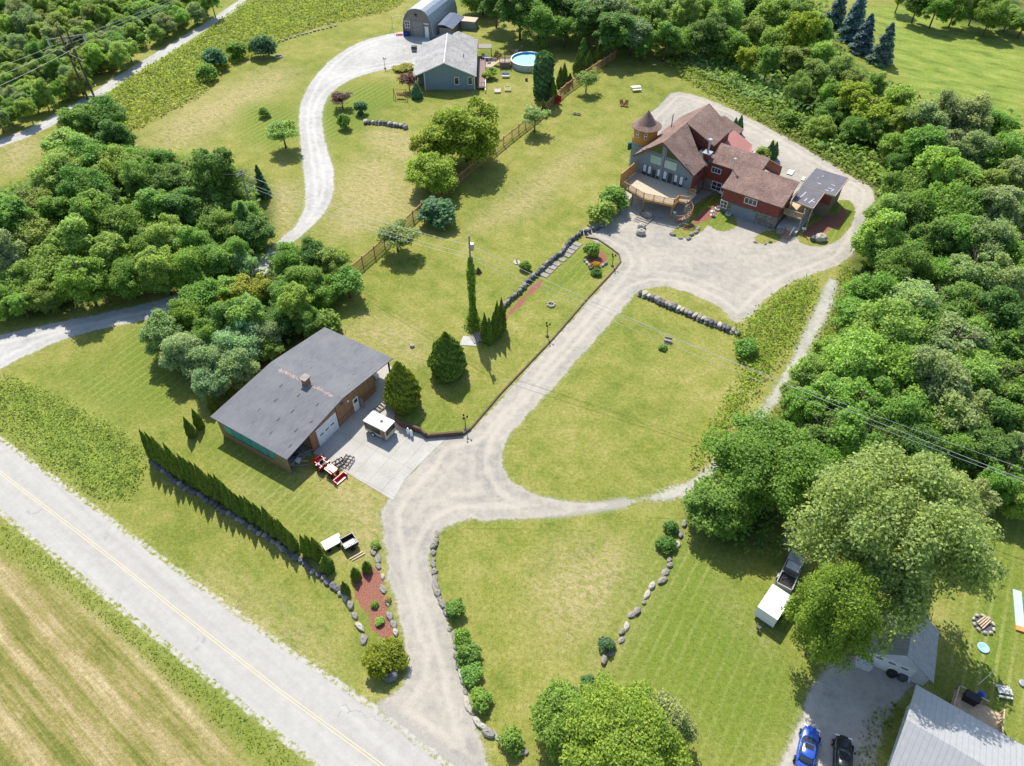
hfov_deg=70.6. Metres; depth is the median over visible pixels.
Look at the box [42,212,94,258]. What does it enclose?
leafy tree
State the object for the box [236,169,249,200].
utility pole
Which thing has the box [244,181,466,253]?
overhead wire
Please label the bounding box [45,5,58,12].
leafy tree
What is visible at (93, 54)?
leafy tree
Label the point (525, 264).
shrub
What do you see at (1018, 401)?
leafy tree
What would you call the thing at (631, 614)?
boulder
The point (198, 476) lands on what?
cedar shrub
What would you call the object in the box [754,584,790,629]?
cargo trailer
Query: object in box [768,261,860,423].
tall weeds
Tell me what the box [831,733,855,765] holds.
parked car
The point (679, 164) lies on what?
farmhouse
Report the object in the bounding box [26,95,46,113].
leafy tree
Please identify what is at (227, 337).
leafy tree
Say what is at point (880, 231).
leafy tree
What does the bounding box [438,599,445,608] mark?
boulder
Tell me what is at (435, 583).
boulder
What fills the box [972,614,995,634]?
fire pit
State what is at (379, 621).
shrub
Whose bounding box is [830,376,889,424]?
leafy tree
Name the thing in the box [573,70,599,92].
fruit tree
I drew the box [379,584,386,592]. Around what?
boulder
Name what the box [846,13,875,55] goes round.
blue spruce
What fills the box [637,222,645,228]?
boulder
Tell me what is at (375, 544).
shrub
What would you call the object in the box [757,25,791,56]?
leafy tree
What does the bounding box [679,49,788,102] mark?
reeds
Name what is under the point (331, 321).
shrub
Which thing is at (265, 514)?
cedar shrub
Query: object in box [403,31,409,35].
blue bin
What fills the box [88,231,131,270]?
leafy tree
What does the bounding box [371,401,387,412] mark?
timber steps
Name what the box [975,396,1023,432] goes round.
leafy tree
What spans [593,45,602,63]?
cedar shrub
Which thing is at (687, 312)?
stone wall
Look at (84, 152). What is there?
leafy tree
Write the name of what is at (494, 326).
cedar shrub
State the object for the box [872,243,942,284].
leafy tree
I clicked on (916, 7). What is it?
leafy tree
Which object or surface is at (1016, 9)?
leafy tree
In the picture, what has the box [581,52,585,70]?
cedar shrub
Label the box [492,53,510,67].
pool deck
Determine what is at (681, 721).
leafy tree
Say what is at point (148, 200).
leafy tree
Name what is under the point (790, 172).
board
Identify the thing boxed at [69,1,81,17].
leafy tree
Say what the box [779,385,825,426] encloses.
leafy tree
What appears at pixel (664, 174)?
window
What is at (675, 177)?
window
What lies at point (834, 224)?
grass patch
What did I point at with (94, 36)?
leafy tree
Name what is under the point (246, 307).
leafy tree
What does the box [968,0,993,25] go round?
leafy tree
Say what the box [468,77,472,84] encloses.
window
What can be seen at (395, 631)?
boulder
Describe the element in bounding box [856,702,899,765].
tall weeds
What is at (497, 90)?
raised bed
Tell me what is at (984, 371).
leafy tree
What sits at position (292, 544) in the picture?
cedar shrub
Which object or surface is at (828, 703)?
parking gravel
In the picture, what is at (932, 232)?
leafy tree
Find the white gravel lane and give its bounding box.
[0,30,439,374]
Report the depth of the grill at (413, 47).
154.25 m
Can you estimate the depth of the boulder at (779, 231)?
107.08 m
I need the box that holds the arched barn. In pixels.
[403,0,477,37]
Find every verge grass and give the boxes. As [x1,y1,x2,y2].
[0,524,296,763]
[7,431,105,504]
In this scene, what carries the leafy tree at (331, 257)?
on the ground at (80, 684)
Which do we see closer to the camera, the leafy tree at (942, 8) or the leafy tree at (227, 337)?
the leafy tree at (227, 337)
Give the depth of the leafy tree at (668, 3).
158.89 m
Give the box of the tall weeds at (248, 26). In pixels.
[99,0,400,129]
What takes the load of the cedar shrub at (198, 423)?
on the ground at (80, 684)
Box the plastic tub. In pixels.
[1018,679,1023,686]
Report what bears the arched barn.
on the ground at (80, 684)
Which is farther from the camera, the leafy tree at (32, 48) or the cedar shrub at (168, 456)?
the leafy tree at (32, 48)
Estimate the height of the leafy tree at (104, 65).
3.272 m
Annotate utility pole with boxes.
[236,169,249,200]
[462,235,481,333]
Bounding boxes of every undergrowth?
[0,1,190,115]
[0,97,263,320]
[160,241,326,364]
[684,0,1023,504]
[693,467,802,558]
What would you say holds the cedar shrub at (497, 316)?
on the ground at (80, 684)
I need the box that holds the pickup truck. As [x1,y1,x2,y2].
[775,551,804,593]
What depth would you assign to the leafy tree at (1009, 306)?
84.65 m
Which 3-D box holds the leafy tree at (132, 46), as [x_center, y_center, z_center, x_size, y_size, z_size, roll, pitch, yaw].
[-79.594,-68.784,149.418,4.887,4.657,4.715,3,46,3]
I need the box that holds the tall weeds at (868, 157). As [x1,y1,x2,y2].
[824,134,894,179]
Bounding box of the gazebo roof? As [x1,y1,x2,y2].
[477,44,491,57]
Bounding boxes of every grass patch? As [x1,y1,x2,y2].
[672,194,736,237]
[755,230,781,243]
[796,200,855,246]
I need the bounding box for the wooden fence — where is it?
[351,50,616,269]
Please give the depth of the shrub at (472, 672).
61.19 m
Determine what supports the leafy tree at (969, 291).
on the ground at (80, 684)
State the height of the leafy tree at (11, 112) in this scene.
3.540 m
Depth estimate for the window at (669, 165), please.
110.85 m
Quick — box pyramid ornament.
[475,267,481,273]
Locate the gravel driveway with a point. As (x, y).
(453, 484)
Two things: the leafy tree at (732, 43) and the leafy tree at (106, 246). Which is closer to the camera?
the leafy tree at (106, 246)
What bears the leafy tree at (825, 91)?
on the ground at (80, 684)
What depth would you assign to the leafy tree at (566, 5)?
152.98 m
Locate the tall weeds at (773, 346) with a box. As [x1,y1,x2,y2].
[688,274,818,465]
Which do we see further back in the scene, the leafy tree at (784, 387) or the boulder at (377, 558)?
the leafy tree at (784, 387)
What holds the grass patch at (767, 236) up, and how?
on the gravel driveway
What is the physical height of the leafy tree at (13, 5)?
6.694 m
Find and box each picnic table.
[630,85,641,91]
[995,684,1012,699]
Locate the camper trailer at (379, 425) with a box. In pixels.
[363,411,395,439]
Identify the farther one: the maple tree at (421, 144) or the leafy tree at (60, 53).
the leafy tree at (60, 53)
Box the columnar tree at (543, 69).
[532,50,554,100]
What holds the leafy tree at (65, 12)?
on the ground at (80, 684)
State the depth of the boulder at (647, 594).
66.97 m
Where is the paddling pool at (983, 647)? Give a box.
[977,642,989,652]
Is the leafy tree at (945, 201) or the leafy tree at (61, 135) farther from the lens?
the leafy tree at (61, 135)
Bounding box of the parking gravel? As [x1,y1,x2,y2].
[762,643,929,765]
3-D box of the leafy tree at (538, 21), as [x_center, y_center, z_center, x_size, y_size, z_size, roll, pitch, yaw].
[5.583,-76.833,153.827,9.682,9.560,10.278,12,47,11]
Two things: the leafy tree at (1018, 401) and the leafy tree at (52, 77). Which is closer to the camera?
the leafy tree at (1018, 401)
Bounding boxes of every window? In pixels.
[223,425,233,435]
[232,430,241,440]
[240,434,251,445]
[250,440,259,450]
[258,444,268,455]
[267,449,275,459]
[454,77,458,84]
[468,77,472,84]
[641,163,647,174]
[645,145,676,159]
[646,165,652,176]
[649,154,661,166]
[651,167,656,178]
[655,168,659,179]
[661,170,667,181]
[663,159,677,171]
[666,172,673,183]
[672,174,678,185]
[677,175,684,187]
[711,166,721,174]
[711,180,721,191]
[719,199,727,208]
[744,197,757,206]
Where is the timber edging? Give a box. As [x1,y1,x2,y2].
[394,236,620,437]
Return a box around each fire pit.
[547,301,555,307]
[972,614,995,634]
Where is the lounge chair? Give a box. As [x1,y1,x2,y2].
[555,95,561,103]
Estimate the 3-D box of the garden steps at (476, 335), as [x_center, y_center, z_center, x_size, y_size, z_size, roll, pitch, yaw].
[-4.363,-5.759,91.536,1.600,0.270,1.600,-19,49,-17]
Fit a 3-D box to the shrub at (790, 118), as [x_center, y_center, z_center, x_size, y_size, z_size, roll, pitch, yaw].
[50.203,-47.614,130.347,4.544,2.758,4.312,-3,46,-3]
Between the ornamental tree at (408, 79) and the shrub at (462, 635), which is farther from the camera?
the ornamental tree at (408, 79)
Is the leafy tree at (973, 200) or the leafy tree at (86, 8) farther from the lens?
the leafy tree at (86, 8)
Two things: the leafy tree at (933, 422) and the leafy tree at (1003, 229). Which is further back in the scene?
the leafy tree at (1003, 229)
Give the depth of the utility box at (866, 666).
62.09 m
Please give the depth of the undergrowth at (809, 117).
136.59 m
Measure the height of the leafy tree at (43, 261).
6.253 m
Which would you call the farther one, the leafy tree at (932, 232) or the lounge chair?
the lounge chair
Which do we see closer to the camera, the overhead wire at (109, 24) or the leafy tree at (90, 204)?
the leafy tree at (90, 204)
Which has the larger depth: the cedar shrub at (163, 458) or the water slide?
the cedar shrub at (163, 458)
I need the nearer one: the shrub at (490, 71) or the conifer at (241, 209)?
the conifer at (241, 209)
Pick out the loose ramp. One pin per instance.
(356, 555)
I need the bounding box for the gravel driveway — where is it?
[369,90,880,765]
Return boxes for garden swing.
[393,88,407,100]
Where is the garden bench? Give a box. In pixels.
[502,72,508,77]
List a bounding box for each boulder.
[341,594,347,602]
[347,600,353,609]
[351,612,357,619]
[355,622,363,630]
[360,633,367,645]
[370,550,375,555]
[375,554,380,562]
[375,563,381,569]
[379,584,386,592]
[383,669,398,682]
[385,611,392,620]
[389,620,396,628]
[393,628,397,636]
[430,540,437,549]
[430,560,435,567]
[432,567,437,574]
[432,574,437,581]
[432,580,438,588]
[433,588,440,597]
[434,530,438,537]
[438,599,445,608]
[464,695,469,710]
[467,704,472,713]
[472,716,480,727]
[479,723,486,728]
[482,727,494,738]
[521,747,528,755]
[601,654,607,664]
[607,651,613,656]
[618,636,624,643]
[619,628,624,635]
[624,621,629,631]
[628,611,635,617]
[634,606,640,614]
[636,228,645,235]
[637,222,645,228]
[641,210,652,217]
[644,590,649,599]
[648,581,654,589]
[657,576,667,583]
[661,568,669,576]
[666,562,672,567]
[681,519,687,527]
[776,229,783,234]
[810,235,815,241]
[815,233,827,242]
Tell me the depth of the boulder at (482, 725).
58.80 m
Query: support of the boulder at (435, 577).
on the ground at (80, 684)
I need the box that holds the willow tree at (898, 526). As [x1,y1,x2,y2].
[782,440,1008,658]
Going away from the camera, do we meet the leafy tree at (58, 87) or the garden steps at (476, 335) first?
the garden steps at (476, 335)
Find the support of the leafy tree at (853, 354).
on the ground at (80, 684)
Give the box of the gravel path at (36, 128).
[0,0,255,148]
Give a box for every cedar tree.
[382,361,421,414]
[426,331,467,382]
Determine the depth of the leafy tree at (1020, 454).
72.89 m
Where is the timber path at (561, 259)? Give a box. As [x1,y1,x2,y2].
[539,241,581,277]
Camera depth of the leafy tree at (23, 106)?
129.16 m
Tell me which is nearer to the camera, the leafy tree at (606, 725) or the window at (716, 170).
the leafy tree at (606, 725)
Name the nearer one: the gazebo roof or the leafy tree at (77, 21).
the gazebo roof
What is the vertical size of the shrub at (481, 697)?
1.415 m
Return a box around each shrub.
[139,430,152,460]
[144,431,160,464]
[150,435,165,468]
[158,444,171,472]
[162,442,177,476]
[170,452,185,480]
[177,453,189,483]
[182,457,195,487]
[183,417,196,438]
[188,460,199,489]
[191,408,204,430]
[193,463,207,495]
[194,63,217,79]
[199,46,228,66]
[200,469,212,496]
[206,394,219,413]
[207,472,220,502]
[213,474,224,504]
[219,480,231,510]
[224,41,246,59]
[225,385,235,397]
[228,489,234,512]
[229,250,259,275]
[233,492,244,518]
[239,494,247,518]
[243,495,254,523]
[246,33,278,56]
[251,501,260,526]
[256,106,270,115]
[257,507,263,530]
[261,506,273,533]
[267,516,276,538]
[273,518,279,540]
[276,518,284,543]
[282,526,293,547]
[286,529,299,552]
[299,534,306,557]
[304,534,312,558]
[308,308,343,336]
[310,537,324,561]
[319,554,334,574]
[335,113,350,128]
[340,581,350,595]
[349,567,361,581]
[353,101,367,115]
[361,561,371,574]
[361,636,409,680]
[370,539,380,550]
[370,600,379,607]
[374,616,384,625]
[384,596,391,601]
[391,62,413,71]
[410,82,423,99]
[414,195,456,230]
[444,597,466,618]
[453,628,471,646]
[454,641,482,668]
[460,661,483,687]
[470,685,492,714]
[480,312,486,342]
[481,66,496,78]
[484,317,494,345]
[491,312,498,340]
[492,50,501,59]
[494,300,502,336]
[496,725,525,757]
[499,297,506,330]
[518,260,531,269]
[540,98,547,110]
[548,77,557,102]
[556,66,564,88]
[562,63,568,83]
[568,684,580,693]
[572,51,581,74]
[579,674,594,689]
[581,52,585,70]
[582,242,600,257]
[585,51,592,69]
[585,200,618,225]
[590,261,600,267]
[590,267,601,275]
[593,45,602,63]
[597,636,616,653]
[598,184,628,210]
[655,535,677,553]
[658,343,667,350]
[662,520,679,534]
[734,336,760,357]
[738,115,743,134]
[755,146,771,157]
[767,140,774,159]
[771,141,778,159]
[776,110,802,127]
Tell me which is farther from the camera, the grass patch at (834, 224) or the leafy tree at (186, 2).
the leafy tree at (186, 2)
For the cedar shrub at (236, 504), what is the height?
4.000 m
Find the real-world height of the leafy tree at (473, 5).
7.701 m
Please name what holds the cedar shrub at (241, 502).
on the ground at (80, 684)
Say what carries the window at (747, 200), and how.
in the farmhouse
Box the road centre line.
[0,471,384,765]
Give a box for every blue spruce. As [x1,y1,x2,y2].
[826,0,847,28]
[836,0,865,42]
[846,0,867,23]
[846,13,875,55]
[865,22,895,67]
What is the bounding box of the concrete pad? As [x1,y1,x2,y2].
[289,364,445,499]
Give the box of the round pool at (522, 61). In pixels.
[511,51,537,71]
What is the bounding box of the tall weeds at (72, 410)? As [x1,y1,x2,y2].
[0,373,146,499]
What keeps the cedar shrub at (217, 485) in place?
on the ground at (80, 684)
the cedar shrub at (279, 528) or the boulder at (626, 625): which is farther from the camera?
the cedar shrub at (279, 528)
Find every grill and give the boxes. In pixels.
[411,45,416,49]
[886,669,897,677]
[897,673,907,681]
[961,688,981,706]
[977,691,985,699]
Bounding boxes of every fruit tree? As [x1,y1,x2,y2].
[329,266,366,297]
[374,218,421,250]
[520,104,550,132]
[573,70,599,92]
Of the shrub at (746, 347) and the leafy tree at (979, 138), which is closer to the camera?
the shrub at (746, 347)
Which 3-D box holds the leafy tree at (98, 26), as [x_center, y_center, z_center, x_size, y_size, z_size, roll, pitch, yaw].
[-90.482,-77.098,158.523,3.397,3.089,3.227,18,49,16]
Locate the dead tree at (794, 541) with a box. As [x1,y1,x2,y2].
[781,516,813,562]
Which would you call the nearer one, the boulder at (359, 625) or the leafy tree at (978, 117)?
the boulder at (359, 625)
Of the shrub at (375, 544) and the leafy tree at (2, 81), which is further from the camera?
the leafy tree at (2, 81)
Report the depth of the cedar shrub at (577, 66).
144.86 m
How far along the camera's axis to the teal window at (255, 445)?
77.12 m
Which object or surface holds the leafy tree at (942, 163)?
on the ground at (80, 684)
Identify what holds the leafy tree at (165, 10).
on the ground at (80, 684)
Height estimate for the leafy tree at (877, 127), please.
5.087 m
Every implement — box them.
[331,457,344,468]
[340,454,354,467]
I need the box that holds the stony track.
[529,271,848,529]
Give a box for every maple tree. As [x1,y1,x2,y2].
[403,151,458,194]
[407,120,451,156]
[426,95,501,164]
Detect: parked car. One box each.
[792,723,821,765]
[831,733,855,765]
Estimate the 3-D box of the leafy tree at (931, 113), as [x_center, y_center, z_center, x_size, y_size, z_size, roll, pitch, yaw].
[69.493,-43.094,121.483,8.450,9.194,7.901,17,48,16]
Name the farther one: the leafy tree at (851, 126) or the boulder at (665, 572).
the leafy tree at (851, 126)
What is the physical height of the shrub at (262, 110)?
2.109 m
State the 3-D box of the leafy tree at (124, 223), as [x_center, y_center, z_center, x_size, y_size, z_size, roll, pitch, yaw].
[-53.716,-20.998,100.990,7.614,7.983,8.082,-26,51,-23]
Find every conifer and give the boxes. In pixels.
[234,201,266,249]
[254,165,271,199]
[576,38,588,59]
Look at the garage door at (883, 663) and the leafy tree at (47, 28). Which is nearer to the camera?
the garage door at (883, 663)
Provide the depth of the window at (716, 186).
114.39 m
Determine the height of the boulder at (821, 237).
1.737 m
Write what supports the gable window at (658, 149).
in the farmhouse
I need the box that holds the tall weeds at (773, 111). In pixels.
[654,43,876,182]
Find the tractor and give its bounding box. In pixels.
[315,453,346,484]
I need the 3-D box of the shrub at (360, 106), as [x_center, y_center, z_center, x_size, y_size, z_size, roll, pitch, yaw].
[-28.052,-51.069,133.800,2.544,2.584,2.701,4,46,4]
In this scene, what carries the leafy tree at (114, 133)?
on the ground at (80, 684)
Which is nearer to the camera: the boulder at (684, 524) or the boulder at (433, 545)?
the boulder at (433, 545)
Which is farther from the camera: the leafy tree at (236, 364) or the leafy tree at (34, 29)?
the leafy tree at (34, 29)
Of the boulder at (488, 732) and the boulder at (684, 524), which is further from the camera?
the boulder at (684, 524)
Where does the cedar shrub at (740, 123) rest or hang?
on the ground at (80, 684)
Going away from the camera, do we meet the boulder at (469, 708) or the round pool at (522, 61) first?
the boulder at (469, 708)
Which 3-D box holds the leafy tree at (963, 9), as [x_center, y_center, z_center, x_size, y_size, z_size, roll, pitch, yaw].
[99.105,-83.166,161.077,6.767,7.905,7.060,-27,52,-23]
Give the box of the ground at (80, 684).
[0,0,1023,765]
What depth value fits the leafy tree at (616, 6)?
150.21 m
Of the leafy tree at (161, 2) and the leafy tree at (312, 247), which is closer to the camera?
the leafy tree at (312, 247)
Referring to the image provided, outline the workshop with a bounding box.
[210,327,392,473]
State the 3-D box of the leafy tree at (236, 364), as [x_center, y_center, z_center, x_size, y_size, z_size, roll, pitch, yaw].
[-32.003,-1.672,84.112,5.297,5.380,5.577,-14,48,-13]
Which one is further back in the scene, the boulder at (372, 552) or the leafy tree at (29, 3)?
the leafy tree at (29, 3)
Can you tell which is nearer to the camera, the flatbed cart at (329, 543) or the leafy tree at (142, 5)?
the flatbed cart at (329, 543)
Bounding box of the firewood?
[976,615,990,628]
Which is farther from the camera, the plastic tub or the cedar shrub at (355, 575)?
the cedar shrub at (355, 575)
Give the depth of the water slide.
65.97 m
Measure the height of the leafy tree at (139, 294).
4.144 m
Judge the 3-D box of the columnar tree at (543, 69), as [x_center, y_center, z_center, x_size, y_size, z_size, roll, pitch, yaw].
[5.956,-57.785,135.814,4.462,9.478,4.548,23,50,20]
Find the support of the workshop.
on the ground at (80, 684)
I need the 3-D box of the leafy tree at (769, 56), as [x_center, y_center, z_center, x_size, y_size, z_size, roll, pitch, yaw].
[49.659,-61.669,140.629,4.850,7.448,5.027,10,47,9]
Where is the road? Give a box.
[0,429,471,765]
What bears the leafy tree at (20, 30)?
on the ground at (80, 684)
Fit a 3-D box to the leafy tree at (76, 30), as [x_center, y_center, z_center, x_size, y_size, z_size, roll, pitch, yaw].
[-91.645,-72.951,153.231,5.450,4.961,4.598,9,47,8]
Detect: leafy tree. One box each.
[0,0,7,12]
[0,13,15,33]
[0,34,8,45]
[0,46,14,67]
[0,61,14,73]
[0,71,9,87]
[0,85,16,98]
[0,94,16,111]
[0,107,10,132]
[0,193,33,236]
[0,227,26,275]
[0,268,24,299]
[0,291,10,320]
[1,106,21,126]
[2,0,33,15]
[3,33,29,52]
[3,72,17,84]
[5,210,56,253]
[7,242,72,285]
[7,292,33,318]
[8,48,19,63]
[9,4,42,35]
[10,62,31,79]
[11,91,28,104]
[12,187,51,210]
[13,49,37,66]
[13,75,36,87]
[13,97,37,123]
[14,27,32,34]
[16,82,32,94]
[18,275,52,310]
[20,0,35,11]
[23,33,37,42]
[23,41,44,59]
[23,59,43,78]
[26,21,43,39]
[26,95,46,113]
[27,145,84,193]
[29,36,54,51]
[30,0,49,12]
[30,77,53,109]
[33,58,45,64]
[33,195,71,227]
[35,8,47,22]
[35,290,62,313]
[39,21,65,41]
[39,126,89,152]
[40,54,62,77]
[40,70,49,83]
[42,10,72,31]
[42,49,60,61]
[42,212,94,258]
[43,94,57,109]
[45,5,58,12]
[47,72,60,80]
[48,78,68,101]
[49,0,69,8]
[50,277,77,306]
[51,255,108,306]
[54,32,83,56]
[54,163,114,206]
[55,46,69,57]
[55,65,77,78]
[55,104,97,134]
[56,6,73,25]
[58,74,72,96]
[59,22,70,31]
[60,57,76,66]
[62,68,94,96]
[64,133,108,169]
[66,0,82,8]
[67,188,113,233]
[68,15,86,26]
[68,26,87,45]
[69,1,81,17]
[69,46,80,53]
[70,43,91,72]
[70,93,129,133]
[76,55,94,70]
[77,0,94,7]
[79,64,92,79]
[80,3,102,25]
[81,20,96,33]
[81,31,101,46]
[81,43,108,73]
[86,185,121,207]
[86,270,111,302]
[87,38,106,55]
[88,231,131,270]
[90,3,111,29]
[91,0,105,4]
[91,144,140,185]
[92,23,104,32]
[95,119,137,146]
[95,203,152,250]
[97,30,106,38]
[97,57,116,71]
[101,39,114,54]
[102,0,122,12]
[103,29,129,42]
[105,8,114,22]
[105,22,113,32]
[105,143,143,162]
[106,41,130,70]
[106,255,148,299]
[110,11,136,27]
[111,25,128,38]
[113,0,131,12]
[117,156,160,197]
[118,37,139,61]
[118,274,141,298]
[121,5,135,16]
[123,22,140,40]
[126,231,169,262]
[130,0,158,24]
[130,15,143,30]
[131,187,172,224]
[133,33,146,47]
[133,244,181,295]
[138,13,151,27]
[138,273,174,293]
[138,308,184,355]
[144,212,182,254]
[145,148,180,168]
[146,24,164,43]
[147,160,201,192]
[151,5,172,20]
[151,12,177,37]
[154,0,170,6]
[158,331,204,372]
[161,186,204,228]
[164,245,214,289]
[166,0,184,10]
[166,296,205,331]
[168,5,190,29]
[172,224,217,249]
[176,276,221,322]
[179,343,224,378]
[181,0,191,6]
[185,1,205,23]
[187,317,220,345]
[188,146,246,196]
[189,184,236,225]
[191,366,229,401]
[194,241,235,279]
[195,207,238,247]
[198,0,211,16]
[200,0,222,16]
[205,299,234,326]
[208,319,260,361]
[211,293,235,304]
[215,275,236,298]
[215,346,260,390]
[222,184,254,211]
[222,235,254,259]
[224,292,265,334]
[228,200,261,222]
[229,270,272,299]
[233,212,276,251]
[244,318,281,348]
[256,336,284,361]
[259,279,289,308]
[260,305,293,335]
[264,119,299,147]
[271,240,307,275]
[275,281,312,320]
[276,263,323,293]
[292,304,322,337]
[298,235,326,267]
[305,273,339,308]
[316,245,351,275]
[329,262,352,286]
[460,0,488,14]
[478,0,501,27]
[493,0,533,39]
[518,0,558,47]
[528,673,583,764]
[540,0,558,14]
[550,11,578,47]
[553,0,583,37]
[556,670,694,765]
[567,0,610,47]
[587,0,639,46]
[592,12,635,57]
[620,0,652,16]
[624,14,651,55]
[630,35,652,60]
[635,0,672,42]
[648,0,677,20]
[650,20,682,61]
[651,688,700,764]
[662,25,696,57]
[667,0,702,28]
[680,473,757,540]
[688,12,728,57]
[690,0,716,22]
[700,406,829,527]
[707,0,746,31]
[713,27,750,64]
[735,46,759,73]
[739,15,768,47]
[741,0,772,21]
[749,0,792,31]
[755,44,781,83]
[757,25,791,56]
[779,380,802,405]
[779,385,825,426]
[780,45,813,72]
[780,560,891,674]
[782,11,823,46]
[782,69,814,102]
[783,0,814,14]
[787,352,831,386]
[797,58,830,94]
[799,40,837,71]
[800,410,841,446]
[807,114,836,137]
[809,371,853,411]
[810,332,843,357]
[813,12,834,42]
[814,97,850,122]
[816,78,842,102]
[819,444,854,473]
[820,325,892,384]
[823,53,853,83]
[827,405,883,459]
[829,296,885,336]
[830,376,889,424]
[832,80,872,120]
[833,269,900,316]
[837,66,868,82]
[837,115,869,142]
[840,294,931,352]
[849,95,899,125]
[849,207,906,266]
[856,373,932,435]
[861,192,912,228]
[862,227,930,266]
[864,116,891,143]
[865,71,888,97]
[865,414,909,456]
[867,336,937,394]
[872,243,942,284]
[878,130,909,156]
[879,165,930,194]
[880,276,940,316]
[883,84,915,113]
[885,146,914,172]
[887,190,935,235]
[888,104,921,136]
[894,0,904,12]
[896,124,947,167]
[899,383,964,434]
[899,422,951,462]
[901,343,973,405]
[902,0,928,22]
[903,101,950,134]
[903,215,954,256]
[908,304,954,349]
[909,179,971,223]
[912,145,967,186]
[922,0,953,28]
[927,253,958,293]
[927,311,994,361]
[927,387,997,435]
[930,286,969,321]
[934,429,981,477]
[935,86,968,129]
[935,468,1002,525]
[937,126,971,158]
[937,279,997,324]
[939,0,974,27]
[940,213,992,255]
[940,215,1023,263]
[941,251,999,292]
[942,158,987,188]
[949,183,993,222]
[952,92,993,136]
[953,348,1000,398]
[961,419,1023,477]
[964,128,1003,166]
[966,313,1023,361]
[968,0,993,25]
[968,355,1023,399]
[970,168,1012,190]
[972,0,1011,35]
[974,252,1023,302]
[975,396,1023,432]
[976,184,1023,227]
[976,285,1023,333]
[976,461,1023,504]
[977,129,1023,170]
[988,109,1021,140]
[994,318,1023,361]
[994,393,1023,432]
[994,477,1023,519]
[996,155,1023,190]
[998,229,1023,265]
[1003,4,1022,30]
[1003,430,1023,474]
[1006,10,1023,38]
[1009,191,1023,239]
[1010,358,1023,377]
[1011,129,1023,140]
[1015,258,1023,269]
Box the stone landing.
[460,336,477,345]
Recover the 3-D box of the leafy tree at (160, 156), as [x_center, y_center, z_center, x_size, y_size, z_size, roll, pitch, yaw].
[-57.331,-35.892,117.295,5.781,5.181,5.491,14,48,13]
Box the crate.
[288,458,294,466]
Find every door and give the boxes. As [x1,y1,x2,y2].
[316,413,338,445]
[352,396,359,411]
[730,204,755,222]
[872,654,916,677]
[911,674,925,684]
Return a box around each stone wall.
[148,459,341,596]
[281,24,336,41]
[363,119,407,128]
[503,224,603,307]
[583,259,607,269]
[637,290,740,335]
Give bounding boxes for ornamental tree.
[330,91,352,108]
[396,71,417,89]
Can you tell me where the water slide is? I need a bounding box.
[1013,589,1023,632]
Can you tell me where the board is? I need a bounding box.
[786,169,793,174]
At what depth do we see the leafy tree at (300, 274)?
93.41 m
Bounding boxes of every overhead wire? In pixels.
[53,0,166,45]
[72,0,172,42]
[244,174,467,244]
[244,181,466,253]
[246,185,466,257]
[472,255,1023,468]
[472,259,1021,481]
[474,247,1023,479]
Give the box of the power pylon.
[45,25,94,99]
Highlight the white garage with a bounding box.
[866,604,938,685]
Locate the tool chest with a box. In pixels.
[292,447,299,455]
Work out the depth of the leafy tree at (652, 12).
150.21 m
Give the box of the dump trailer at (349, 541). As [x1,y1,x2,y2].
[339,533,358,550]
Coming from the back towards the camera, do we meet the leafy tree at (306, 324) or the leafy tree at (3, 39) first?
the leafy tree at (3, 39)
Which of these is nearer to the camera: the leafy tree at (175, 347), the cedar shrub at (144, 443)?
the cedar shrub at (144, 443)
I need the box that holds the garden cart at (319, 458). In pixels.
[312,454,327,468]
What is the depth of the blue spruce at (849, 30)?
156.00 m
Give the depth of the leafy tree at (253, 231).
102.24 m
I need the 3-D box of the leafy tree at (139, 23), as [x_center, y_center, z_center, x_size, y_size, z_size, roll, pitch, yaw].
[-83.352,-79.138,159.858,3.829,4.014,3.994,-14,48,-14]
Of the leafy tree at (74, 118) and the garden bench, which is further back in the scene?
the garden bench
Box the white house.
[887,684,1023,765]
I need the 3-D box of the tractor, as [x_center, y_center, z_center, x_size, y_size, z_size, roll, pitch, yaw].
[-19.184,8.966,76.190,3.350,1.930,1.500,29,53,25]
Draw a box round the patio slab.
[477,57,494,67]
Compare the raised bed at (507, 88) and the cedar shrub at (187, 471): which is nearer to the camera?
the cedar shrub at (187, 471)
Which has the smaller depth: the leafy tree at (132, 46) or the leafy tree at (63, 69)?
the leafy tree at (63, 69)
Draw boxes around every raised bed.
[494,87,500,93]
[504,86,510,91]
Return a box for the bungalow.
[412,31,485,92]
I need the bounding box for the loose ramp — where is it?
[349,551,364,560]
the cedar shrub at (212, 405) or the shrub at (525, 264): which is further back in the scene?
the shrub at (525, 264)
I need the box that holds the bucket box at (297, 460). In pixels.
[294,457,300,463]
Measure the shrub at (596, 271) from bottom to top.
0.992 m
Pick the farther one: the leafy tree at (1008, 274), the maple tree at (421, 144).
the maple tree at (421, 144)
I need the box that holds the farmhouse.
[620,103,848,239]
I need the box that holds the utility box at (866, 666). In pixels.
[855,654,872,671]
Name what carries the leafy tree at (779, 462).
on the ground at (80, 684)
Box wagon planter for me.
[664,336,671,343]
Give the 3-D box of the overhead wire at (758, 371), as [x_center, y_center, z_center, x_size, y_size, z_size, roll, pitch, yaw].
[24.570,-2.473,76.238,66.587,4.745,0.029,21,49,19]
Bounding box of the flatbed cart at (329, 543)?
[321,533,340,551]
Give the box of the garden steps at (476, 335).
[469,332,481,343]
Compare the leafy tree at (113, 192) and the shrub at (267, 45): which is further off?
the shrub at (267, 45)
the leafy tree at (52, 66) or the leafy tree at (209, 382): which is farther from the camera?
the leafy tree at (52, 66)
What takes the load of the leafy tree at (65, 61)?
on the ground at (80, 684)
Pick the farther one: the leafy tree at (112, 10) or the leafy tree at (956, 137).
the leafy tree at (112, 10)

